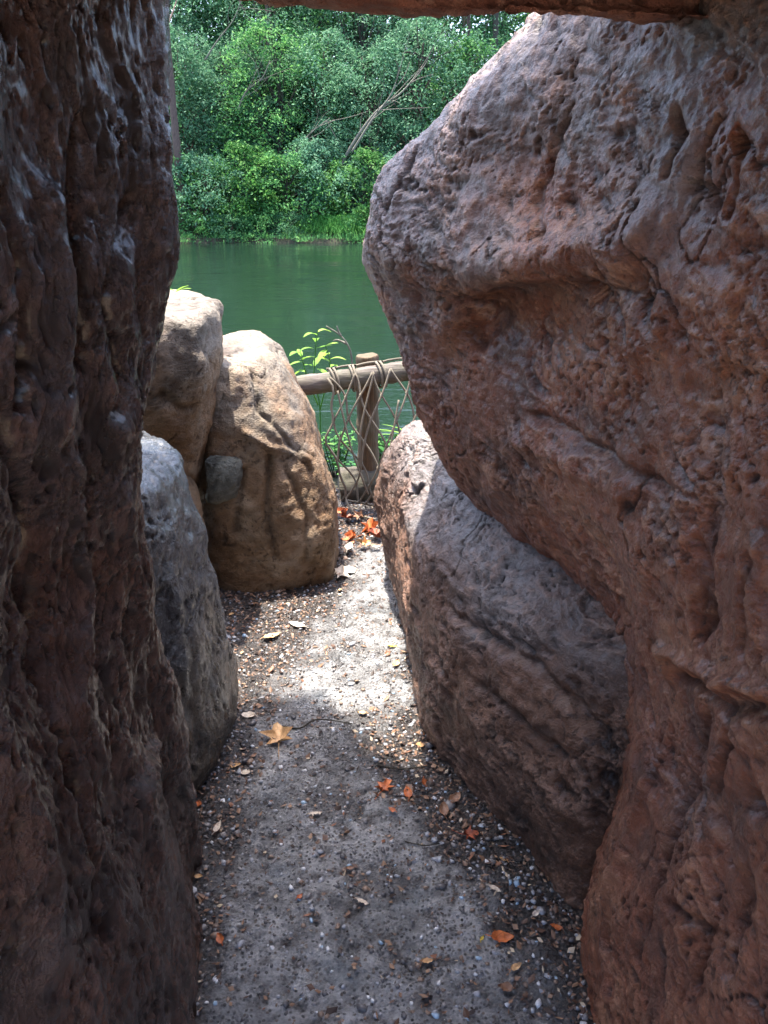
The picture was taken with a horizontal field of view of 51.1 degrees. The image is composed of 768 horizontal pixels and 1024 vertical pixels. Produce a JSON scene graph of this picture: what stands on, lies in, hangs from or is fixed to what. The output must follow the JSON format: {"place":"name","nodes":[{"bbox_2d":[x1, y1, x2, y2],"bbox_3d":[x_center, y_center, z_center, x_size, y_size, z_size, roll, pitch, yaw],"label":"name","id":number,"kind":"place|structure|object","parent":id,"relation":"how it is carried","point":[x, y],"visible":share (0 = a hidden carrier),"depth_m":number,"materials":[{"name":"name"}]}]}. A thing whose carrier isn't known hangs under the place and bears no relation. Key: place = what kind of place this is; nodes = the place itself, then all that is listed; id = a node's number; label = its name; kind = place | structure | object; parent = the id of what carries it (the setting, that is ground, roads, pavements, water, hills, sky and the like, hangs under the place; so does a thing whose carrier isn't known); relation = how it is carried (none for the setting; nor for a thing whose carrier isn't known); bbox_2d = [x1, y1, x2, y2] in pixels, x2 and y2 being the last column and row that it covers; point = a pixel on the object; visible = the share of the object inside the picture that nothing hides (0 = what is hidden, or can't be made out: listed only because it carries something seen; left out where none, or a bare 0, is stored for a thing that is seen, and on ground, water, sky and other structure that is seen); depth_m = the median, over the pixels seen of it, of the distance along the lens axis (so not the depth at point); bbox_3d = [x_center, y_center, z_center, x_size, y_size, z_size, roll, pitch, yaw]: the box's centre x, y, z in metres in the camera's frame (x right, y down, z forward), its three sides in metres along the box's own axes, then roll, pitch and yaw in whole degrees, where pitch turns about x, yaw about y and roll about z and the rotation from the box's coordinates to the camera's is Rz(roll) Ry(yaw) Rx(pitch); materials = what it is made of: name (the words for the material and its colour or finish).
{"place":"outdoors","nodes":[
{"label":"outdoors","id":0,"kind":"place"},
{"bbox_2d":[170,243,419,469],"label":"water","id":1,"kind":"structure","parent":0,"point":[287,297],"depth_m":12.71,"materials":[{"name":"green liquid"}]},
{"bbox_2d":[178,83,459,487],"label":"ground","id":2,"kind":"structure","parent":0,"point":[290,240],"depth_m":24.28,"materials":[{"name":"green plant"}]},
{"bbox_2d":[0,0,202,1023],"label":"rock wall","id":3,"kind":"structure","parent":2,"relation":"on","point":[101,852],"depth_m":1.17,"materials":[{"name":"brown stone"}]},
{"bbox_2d":[169,65,193,144],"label":"bushy tree","id":4,"kind":"object","parent":2,"relation":"on","point":[175,67],"depth_m":25.13,"materials":[{"name":"green plant"}]},
{"bbox_2d":[140,430,238,791],"bbox_3d":[-0.864,0.323,2.323,0.812,0.972,1.023,0,23,0],"label":"boulder","id":5,"kind":"object","parent":2,"relation":"on","point":[199,654],"visible":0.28,"depth_m":2.24,"materials":[{"name":"grey stone"}]},
{"bbox_2d":[173,149,206,215],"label":"shrub","id":6,"kind":"object","parent":2,"relation":"on","point":[191,197],"visible":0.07,"depth_m":24.25,"materials":[{"name":"green plant"}]},
{"bbox_2d":[186,475,208,556],"bbox_3d":[-0.857,0.098,3.149,0.354,0.710,0.464,0,23,0],"label":"boulder","id":7,"kind":"object","parent":2,"relation":"on","point":[194,492],"visible":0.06,"depth_m":3.13,"materials":[{"name":"stone"}]},
{"bbox_2d":[143,289,223,488],"bbox_3d":[-0.947,-0.466,3.209,0.665,0.753,0.890,0,23,0],"label":"boulder","id":8,"kind":"object","parent":7,"relation":"on","point":[179,408],"visible":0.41,"depth_m":2.88,"materials":[{"name":"beige stone"}]},
{"bbox_2d":[170,286,190,291],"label":"sprig","id":9,"kind":"object","parent":8,"relation":"on","point":[180,288],"visible":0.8,"depth_m":3.10,"materials":[{"name":"green plant"}]},
{"bbox_2d":[169,0,227,225],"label":"bare tree","id":10,"kind":"object","parent":2,"relation":"on","point":[175,133],"visible":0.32,"depth_m":23.74,"materials":[{"name":"brown plant"}]},
{"bbox_2d":[178,210,228,243],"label":"shrub","id":11,"kind":"object","parent":2,"relation":"on","point":[202,220],"visible":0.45,"depth_m":24.10,"materials":[{"name":"green plant"}]},
{"bbox_2d":[191,222,228,233],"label":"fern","id":12,"kind":"object","parent":2,"relation":"on","point":[206,228],"visible":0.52,"depth_m":24.30,"materials":[{"name":"green plant"}]},
{"bbox_2d":[172,149,261,234],"bbox_3d":[-5.771,-9.299,24.764,3.934,3.447,3.292,17,28,36],"label":"shrub","id":13,"kind":"object","parent":2,"relation":"on","point":[206,200],"visible":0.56,"depth_m":24.04,"materials":[{"name":"teal plant"}]},
{"bbox_2d":[169,20,267,196],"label":"bushy tree","id":14,"kind":"object","parent":2,"relation":"on","point":[187,52],"visible":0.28,"depth_m":25.24,"materials":[{"name":"teal plant"}]},
{"bbox_2d":[169,0,271,166],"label":"tall tree","id":15,"kind":"object","parent":2,"relation":"on","point":[196,11],"visible":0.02,"depth_m":27.41,"materials":[{"name":"green plant"}]},
{"bbox_2d":[206,209,269,242],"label":"shrub","id":16,"kind":"object","parent":2,"relation":"on","point":[236,220],"visible":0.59,"depth_m":24.06,"materials":[{"name":"green plant"}]},
{"bbox_2d":[184,137,305,234],"bbox_3d":[-4.343,-9.818,25.147,4.052,3.499,3.644,11,25,25],"label":"shrub","id":17,"kind":"object","parent":2,"relation":"on","point":[239,150],"visible":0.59,"depth_m":24.30,"materials":[{"name":"green plant"}]},
{"bbox_2d":[169,28,323,201],"bbox_3d":[-4.933,-12.498,26.716,6.111,6.084,4.805,-10,25,-22],"label":"bushy tree","id":18,"kind":"object","parent":2,"relation":"on","point":[201,71],"visible":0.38,"depth_m":25.47,"materials":[{"name":"teal plant"}]},
{"bbox_2d":[204,1,268,59],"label":"bare branch","id":19,"kind":"object","parent":18,"relation":"attached to","point":[208,54],"visible":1,"depth_m":24.24,"materials":[{"name":"brown plant"}]},
{"bbox_2d":[169,0,333,158],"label":"tall tree","id":20,"kind":"object","parent":2,"relation":"on","point":[203,23],"visible":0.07,"depth_m":28.11,"materials":[{"name":"green plant"}]},
{"bbox_2d":[170,0,342,165],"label":"tall tree","id":21,"kind":"object","parent":2,"relation":"on","point":[267,7],"visible":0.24,"depth_m":26.58,"materials":[{"name":"teal plant"}]},
{"bbox_2d":[233,212,293,242],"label":"shrub","id":22,"kind":"object","parent":2,"relation":"on","point":[261,225],"visible":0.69,"depth_m":24.14,"materials":[{"name":"green plant"}]},
{"bbox_2d":[198,330,338,592],"bbox_3d":[-0.531,-0.265,3.679,0.659,1.010,1.055,0,23,0],"label":"boulder","id":23,"kind":"object","parent":2,"relation":"on","point":[273,525],"visible":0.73,"depth_m":3.29,"materials":[{"name":"beige stone"}]},
{"bbox_2d":[204,455,242,504],"bbox_3d":[-0.644,-0.179,3.313,0.203,0.228,0.290,0,23,0],"label":"stone","id":24,"kind":"object","parent":23,"relation":"on","point":[224,475],"visible":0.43,"depth_m":3.20,"materials":[{"name":"grey stone"}]},
{"bbox_2d":[180,232,363,243],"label":"bank grass","id":25,"kind":"structure","parent":2,"relation":"on","point":[284,236],"depth_m":23.93,"materials":[{"name":"green plant"}]},
{"bbox_2d":[216,142,335,237],"bbox_3d":[-3.092,-9.024,24.965,4.305,4.493,3.232,-5,23,-11],"label":"shrub","id":26,"kind":"object","parent":2,"relation":"on","point":[292,163],"visible":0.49,"depth_m":24.30,"materials":[{"name":"green plant"}]},
{"bbox_2d":[188,0,380,158],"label":"tall tree","id":27,"kind":"object","parent":2,"relation":"on","point":[291,30],"visible":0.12,"depth_m":27.48,"materials":[{"name":"green plant"}]},
{"bbox_2d":[200,11,377,204],"bbox_3d":[-3.318,-12.425,26.292,5.775,6.585,4.924,-19,30,-39],"label":"bushy tree","id":28,"kind":"object","parent":2,"relation":"on","point":[255,26],"visible":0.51,"depth_m":25.11,"materials":[{"name":"green plant"}]},
{"bbox_2d":[237,50,289,109],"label":"bare branch","id":29,"kind":"object","parent":28,"relation":"attached to","point":[248,88],"visible":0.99,"depth_m":24.42,"materials":[{"name":"brown plant"}]},
{"bbox_2d":[265,208,318,241],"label":"shrub","id":30,"kind":"object","parent":2,"relation":"on","point":[291,219],"visible":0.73,"depth_m":24.11,"materials":[{"name":"green plant"}]},
{"bbox_2d":[251,132,374,221],"bbox_3d":[-2.078,-9.836,24.973,4.113,3.604,3.442,-4,23,-10],"label":"shrub","id":31,"kind":"object","parent":2,"relation":"on","point":[311,149],"visible":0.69,"depth_m":24.34,"materials":[{"name":"teal plant"}]},
{"bbox_2d":[289,329,345,434],"bbox_3d":[-0.384,-0.535,4.452,0.292,0.951,0.267,-12,26,-27],"label":"leafy plant","id":32,"kind":"object","parent":2,"relation":"on","point":[322,353],"visible":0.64,"depth_m":4.33,"materials":[{"name":"green plant"}]},
{"bbox_2d":[291,212,368,244],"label":"grass tuft","id":33,"kind":"object","parent":2,"relation":"on","point":[327,223],"visible":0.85,"depth_m":24.12,"materials":[{"name":"green plant"}]},
{"bbox_2d":[256,23,407,194],"bbox_3d":[-1.762,-12.211,26.590,5.932,6.887,5.200,-8,24,-19],"label":"bushy tree","id":34,"kind":"object","parent":2,"relation":"on","point":[334,34],"visible":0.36,"depth_m":25.40,"materials":[{"name":"teal plant"}]},
{"bbox_2d":[287,111,367,164],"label":"bare branch","id":35,"kind":"object","parent":34,"relation":"attached to","point":[316,127],"visible":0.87,"depth_m":24.34,"materials":[{"name":"brown plant"}]},
{"bbox_2d":[321,430,356,477],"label":"leafy plant","id":36,"kind":"object","parent":2,"relation":"on","point":[335,472],"visible":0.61,"depth_m":4.67,"materials":[{"name":"green plant"}]},
{"bbox_2d":[247,4,435,165],"bbox_3d":[-1.440,-15.101,27.187,6.846,8.815,5.875,-6,23,-14],"label":"tall tree","id":37,"kind":"object","parent":2,"relation":"on","point":[362,25],"visible":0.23,"depth_m":26.55,"materials":[{"name":"teal plant"}]},
{"bbox_2d":[332,460,356,474],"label":"leafy plant","id":38,"kind":"object","parent":2,"relation":"on","point":[354,464],"visible":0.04,"depth_m":4.58,"materials":[{"name":"green plant"}]},
{"bbox_2d":[309,143,388,230],"bbox_3d":[-0.728,-9.740,25.049,3.714,3.207,3.341,1,23,1],"label":"shrub","id":39,"kind":"object","parent":2,"relation":"on","point":[363,153],"visible":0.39,"depth_m":24.35,"materials":[{"name":"green plant"}]},
{"bbox_2d":[170,0,532,160],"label":"distant wood","id":40,"kind":"object","parent":2,"relation":"on","point":[333,19],"visible":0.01,"depth_m":31.15,"materials":[{"name":"green plant"}]},
{"bbox_2d":[335,210,369,242],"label":"shrub","id":41,"kind":"object","parent":2,"relation":"on","point":[349,223],"visible":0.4,"depth_m":23.98,"materials":[{"name":"green plant"}]},
{"bbox_2d":[296,352,416,520],"bbox_3d":[0.021,-0.350,4.134,0.931,0.924,0.508,0,23,0],"label":"rope fence","id":42,"kind":"object","parent":2,"relation":"on","point":[368,376],"visible":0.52,"depth_m":4.03,"materials":[{"name":"brown wood"}]},
{"bbox_2d":[326,326,352,368],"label":"bare twig","id":43,"kind":"object","parent":42,"relation":"attached to","point":[340,335],"visible":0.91,"depth_m":4.19,"materials":[{"name":"wood"}]},
{"bbox_2d":[256,5,460,163],"bbox_3d":[-1.054,-16.759,29.091,7.772,11.074,6.579,1,23,2],"label":"tall tree","id":44,"kind":"object","parent":2,"relation":"on","point":[349,26],"visible":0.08,"depth_m":28.13,"materials":[{"name":"teal plant"}]},
{"bbox_2d":[343,148,396,210],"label":"shrub","id":45,"kind":"object","parent":2,"relation":"on","point":[391,156],"visible":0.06,"depth_m":24.79,"materials":[{"name":"teal plant"}]},
{"bbox_2d":[300,35,443,199],"bbox_3d":[-0.474,-12.332,26.552,5.834,5.807,4.586,-11,25,-25],"label":"bushy tree","id":46,"kind":"object","parent":2,"relation":"on","point":[347,74],"visible":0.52,"depth_m":25.36,"materials":[{"name":"teal plant"}]},
{"bbox_2d":[338,45,433,171],"bbox_3d":[-0.036,-11.946,24.131,3.060,3.601,0.796,0,23,0],"label":"bare branch","id":47,"kind":"object","parent":46,"relation":"attached to","point":[368,121],"visible":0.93,"depth_m":24.18,"materials":[{"name":"brown plant"}]},
{"bbox_2d":[351,33,428,151],"bbox_3d":[0.157,-12.165,23.386,2.319,3.115,1.096,0,23,0],"label":"bare branch","id":48,"kind":"object","parent":46,"relation":"attached to","point":[366,128],"visible":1,"depth_m":23.83,"materials":[{"name":"brown plant"}]},
{"bbox_2d":[378,434,396,463],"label":"leafy plant","id":49,"kind":"object","parent":2,"relation":"on","point":[381,448],"visible":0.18,"depth_m":4.59,"materials":[{"name":"green plant"}]},
{"bbox_2d":[379,424,401,451],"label":"blade plant","id":50,"kind":"object","parent":2,"relation":"on","point":[390,430],"visible":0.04,"depth_m":4.59,"materials":[{"name":"green plant"}]},
{"bbox_2d":[312,11,524,151],"bbox_3d":[1.377,-16.050,28.605,8.523,11.064,6.579,-1,23,-3],"label":"tall tree","id":51,"kind":"object","parent":2,"relation":"on","point":[458,25],"visible":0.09,"depth_m":27.69,"materials":[{"name":"green plant"}]},
{"bbox_2d":[340,16,498,171],"bbox_3d":[1.317,-12.265,26.444,6.472,7.514,5.673,6,23,13],"label":"bushy tree","id":52,"kind":"object","parent":2,"relation":"on","point":[441,44],"visible":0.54,"depth_m":25.14,"materials":[{"name":"green leaf"},{"name":"grey-brown bark"}]},
{"bbox_2d":[390,30,466,78],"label":"bare branch","id":53,"kind":"object","parent":52,"relation":"attached to","point":[409,52],"visible":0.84,"depth_m":25.01,"materials":[{"name":"brown plant"}]},
{"bbox_2d":[377,12,521,150],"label":"tall tree","id":54,"kind":"object","parent":2,"relation":"on","point":[468,19],"visible":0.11,"depth_m":27.07,"materials":[{"name":"teal plant"}]},
{"bbox_2d":[408,26,508,138],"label":"bushy tree","id":55,"kind":"object","parent":2,"relation":"on","point":[464,56],"visible":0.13,"depth_m":25.79,"materials":[{"name":"green plant"}]},
{"bbox_2d":[400,11,528,130],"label":"tall tree","id":56,"kind":"object","parent":2,"relation":"on","point":[510,24],"visible":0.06,"depth_m":28.66,"materials":[{"name":"green plant"}]},
{"bbox_2d":[458,12,507,52],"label":"bare tree","id":57,"kind":"object","parent":2,"relation":"on","point":[496,27],"visible":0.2,"depth_m":26.45,"materials":[{"name":"brown plant"}]},
{"bbox_2d":[374,420,629,909],"bbox_3d":[0.488,0.212,2.791,1.065,0.857,2.242,0,23,0],"label":"ledge boulder","id":58,"kind":"object","parent":2,"relation":"on","point":[516,650],"visible":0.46,"depth_m":2.08,"materials":[{"name":"stone"}]},
{"bbox_2d":[362,0,767,1023],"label":"rock wall","id":59,"kind":"structure","parent":2,"relation":"on","point":[564,254],"depth_m":1.41,"materials":[{"name":"brown stone"}]},
{"bbox_2d":[240,0,708,24],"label":"roof rock","id":60,"kind":"object","parent":59,"relation":"on","point":[641,12],"visible":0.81,"depth_m":1.17,"materials":[{"name":"brown stone"}]},
{"bbox_2d":[171,1,526,63],"label":"sky","id":61,"kind":"structure","parent":0,"point":[212,1],"materials":[{"name":"white"}]},
{"bbox_2d":[193,488,592,1023],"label":"path","id":62,"kind":"structure","parent":0,"point":[259,954],"depth_m":2.02,"materials":[{"name":"grey gravel"}]},
{"bbox_2d":[211,820,220,834],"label":"fallen leaf","id":63,"kind":"object","parent":62,"relation":"on","point":[217,826],"visible":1,"depth_m":2.14,"materials":[{"name":"beige plant"}]},
{"bbox_2d":[216,932,223,945],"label":"fallen leaf","id":64,"kind":"object","parent":62,"relation":"on","point":[219,938],"visible":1,"depth_m":1.82,"materials":[{"name":"orange plant"}]},
{"bbox_2d":[241,769,252,773],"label":"fallen leaf","id":65,"kind":"object","parent":62,"relation":"on","point":[246,771],"visible":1,"depth_m":2.34,"materials":[{"name":"beige plant"}]},
{"bbox_2d":[241,711,257,717],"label":"fallen leaf","id":66,"kind":"object","parent":62,"relation":"on","point":[248,714],"visible":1,"depth_m":2.58,"materials":[{"name":"beige plant"}]},
{"bbox_2d":[261,632,279,638],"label":"fallen leaf","id":67,"kind":"object","parent":62,"relation":"on","point":[269,634],"visible":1,"depth_m":3.02,"materials":[{"name":"beige plant"}]},
{"bbox_2d":[259,722,291,755],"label":"fallen leaf","id":68,"kind":"object","parent":62,"relation":"on","point":[278,732],"visible":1,"depth_m":2.48,"materials":[{"name":"brown plant"}]},
{"bbox_2d":[289,621,308,627],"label":"fallen leaf","id":69,"kind":"object","parent":62,"relation":"on","point":[294,623],"visible":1,"depth_m":3.10,"materials":[{"name":"grey plant"}]},
{"bbox_2d":[306,811,321,815],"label":"fallen leaf","id":70,"kind":"object","parent":62,"relation":"on","point":[312,813],"visible":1,"depth_m":2.18,"materials":[{"name":"beige plant"}]},
{"bbox_2d":[282,719,351,728],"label":"twig","id":71,"kind":"object","parent":62,"relation":"on","point":[315,720],"visible":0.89,"depth_m":2.54,"materials":[{"name":"brown wood"}]},
{"bbox_2d":[337,507,347,512],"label":"fallen leaf","id":72,"kind":"object","parent":62,"relation":"on","point":[339,509],"visible":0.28,"depth_m":4.09,"materials":[{"name":"orange plant"}]},
{"bbox_2d":[334,565,355,577],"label":"fallen leaf","id":73,"kind":"object","parent":62,"relation":"on","point":[342,570],"visible":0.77,"depth_m":3.51,"materials":[{"name":"beige plant"}]},
{"bbox_2d":[339,508,355,517],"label":"fallen leaf","id":74,"kind":"object","parent":62,"relation":"on","point":[344,513],"visible":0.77,"depth_m":4.01,"materials":[{"name":"brown plant"}]},
{"bbox_2d":[345,542,352,552],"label":"fallen leaf","id":75,"kind":"object","parent":62,"relation":"on","point":[349,546],"visible":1,"depth_m":3.69,"materials":[{"name":"white plant"}]},
{"bbox_2d":[341,530,367,539],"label":"fallen leaf","id":76,"kind":"object","parent":62,"relation":"on","point":[350,534],"visible":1,"depth_m":3.85,"materials":[{"name":"orange plant"}]},
{"bbox_2d":[354,897,368,904],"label":"fallen leaf","id":77,"kind":"object","parent":62,"relation":"on","point":[360,900],"visible":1,"depth_m":1.92,"materials":[{"name":"beige plant"}]},
{"bbox_2d":[353,511,370,519],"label":"fallen leaf","id":78,"kind":"object","parent":62,"relation":"on","point":[358,515],"visible":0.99,"depth_m":4.04,"materials":[{"name":"plant"}]},
{"bbox_2d":[356,537,373,545],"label":"fallen leaf","id":79,"kind":"object","parent":62,"relation":"on","point":[365,541],"visible":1,"depth_m":3.73,"materials":[{"name":"plant"}]},
{"bbox_2d":[361,517,379,535],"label":"fallen leaf","id":80,"kind":"object","parent":62,"relation":"on","point":[370,523],"visible":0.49,"depth_m":3.93,"materials":[{"name":"orange plant"}]},
{"bbox_2d":[367,527,380,537],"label":"fallen leaf","id":81,"kind":"object","parent":62,"relation":"on","point":[375,532],"visible":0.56,"depth_m":3.81,"materials":[{"name":"brown plant"}]},
{"bbox_2d":[369,543,380,546],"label":"fallen leaf","id":82,"kind":"object","parent":62,"relation":"on","point":[376,545],"visible":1,"depth_m":3.72,"materials":[{"name":"beige plant"}]},
{"bbox_2d":[374,778,394,799],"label":"fallen leaf","id":83,"kind":"object","parent":62,"relation":"on","point":[385,784],"visible":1,"depth_m":2.28,"materials":[{"name":"orange plant"}]},
{"bbox_2d":[193,490,594,1023],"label":"pebbles","id":84,"kind":"object","parent":62,"relation":"on","point":[436,924],"visible":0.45,"depth_m":2.06,"materials":[{"name":"grey gravel"}]},
{"bbox_2d":[196,488,593,1023],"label":"leaf litter","id":85,"kind":"object","parent":62,"relation":"on","point":[467,1013],"visible":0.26,"depth_m":2.15,"materials":[{"name":"brown plant"}]},
{"bbox_2d":[393,659,399,665],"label":"fallen leaf","id":86,"kind":"object","parent":62,"relation":"on","point":[396,662],"visible":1,"depth_m":2.84,"materials":[{"name":"beige plant"}]},
{"bbox_2d":[377,764,429,769],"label":"twig","id":87,"kind":"object","parent":62,"relation":"on","point":[380,765],"visible":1,"depth_m":2.35,"materials":[{"name":"brown wood"}]},
{"bbox_2d":[404,786,411,800],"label":"fallen leaf","id":88,"kind":"object","parent":62,"relation":"on","point":[408,793],"visible":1,"depth_m":2.25,"materials":[{"name":"orange plant"}]},
{"bbox_2d":[416,742,424,746],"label":"fallen leaf","id":89,"kind":"object","parent":62,"relation":"on","point":[420,744],"visible":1,"depth_m":2.44,"materials":[{"name":"yellow plant"}]},
{"bbox_2d":[405,841,439,845],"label":"twig","id":90,"kind":"object","parent":62,"relation":"on","point":[420,844],"visible":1,"depth_m":2.07,"materials":[{"name":"brown wood"}]},
{"bbox_2d":[419,957,434,962],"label":"fallen leaf","id":91,"kind":"object","parent":62,"relation":"on","point":[426,960],"visible":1,"depth_m":1.78,"materials":[{"name":"beige plant"}]},
{"bbox_2d":[439,801,448,818],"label":"fallen leaf","id":92,"kind":"object","parent":62,"relation":"on","point":[443,809],"visible":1,"depth_m":2.19,"materials":[{"name":"brown plant"}]},
{"bbox_2d":[448,792,460,802],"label":"fallen leaf","id":93,"kind":"object","parent":62,"relation":"on","point":[455,797],"visible":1,"depth_m":2.23,"materials":[{"name":"brown plant"}]},
{"bbox_2d":[451,826,478,839],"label":"fallen leaf","id":94,"kind":"object","parent":62,"relation":"on","point":[468,832],"visible":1,"depth_m":2.11,"materials":[{"name":"plant"}]},
{"bbox_2d":[486,884,500,891],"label":"fallen leaf","id":95,"kind":"object","parent":62,"relation":"on","point":[494,887],"visible":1,"depth_m":1.95,"materials":[{"name":"beige plant"}]},
{"bbox_2d":[485,930,513,941],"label":"fallen leaf","id":96,"kind":"object","parent":62,"relation":"on","point":[499,935],"visible":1,"depth_m":1.82,"materials":[{"name":"orange plant"}]},
{"bbox_2d":[498,981,515,990],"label":"fallen leaf","id":97,"kind":"object","parent":62,"relation":"on","point":[506,986],"visible":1,"depth_m":1.72,"materials":[{"name":"brown plant"}]},
{"bbox_2d":[509,962,520,972],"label":"fallen leaf","id":98,"kind":"object","parent":62,"relation":"on","point":[515,966],"visible":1,"depth_m":1.76,"materials":[{"name":"beige plant"}]},
{"bbox_2d":[531,909,539,916],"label":"fallen leaf","id":99,"kind":"object","parent":62,"relation":"on","point":[535,913],"visible":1,"depth_m":1.89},
{"bbox_2d":[550,923,563,930],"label":"fallen leaf","id":100,"kind":"object","parent":62,"relation":"on","point":[556,926],"visible":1,"depth_m":1.85,"materials":[{"name":"orange plant"}]}
]}

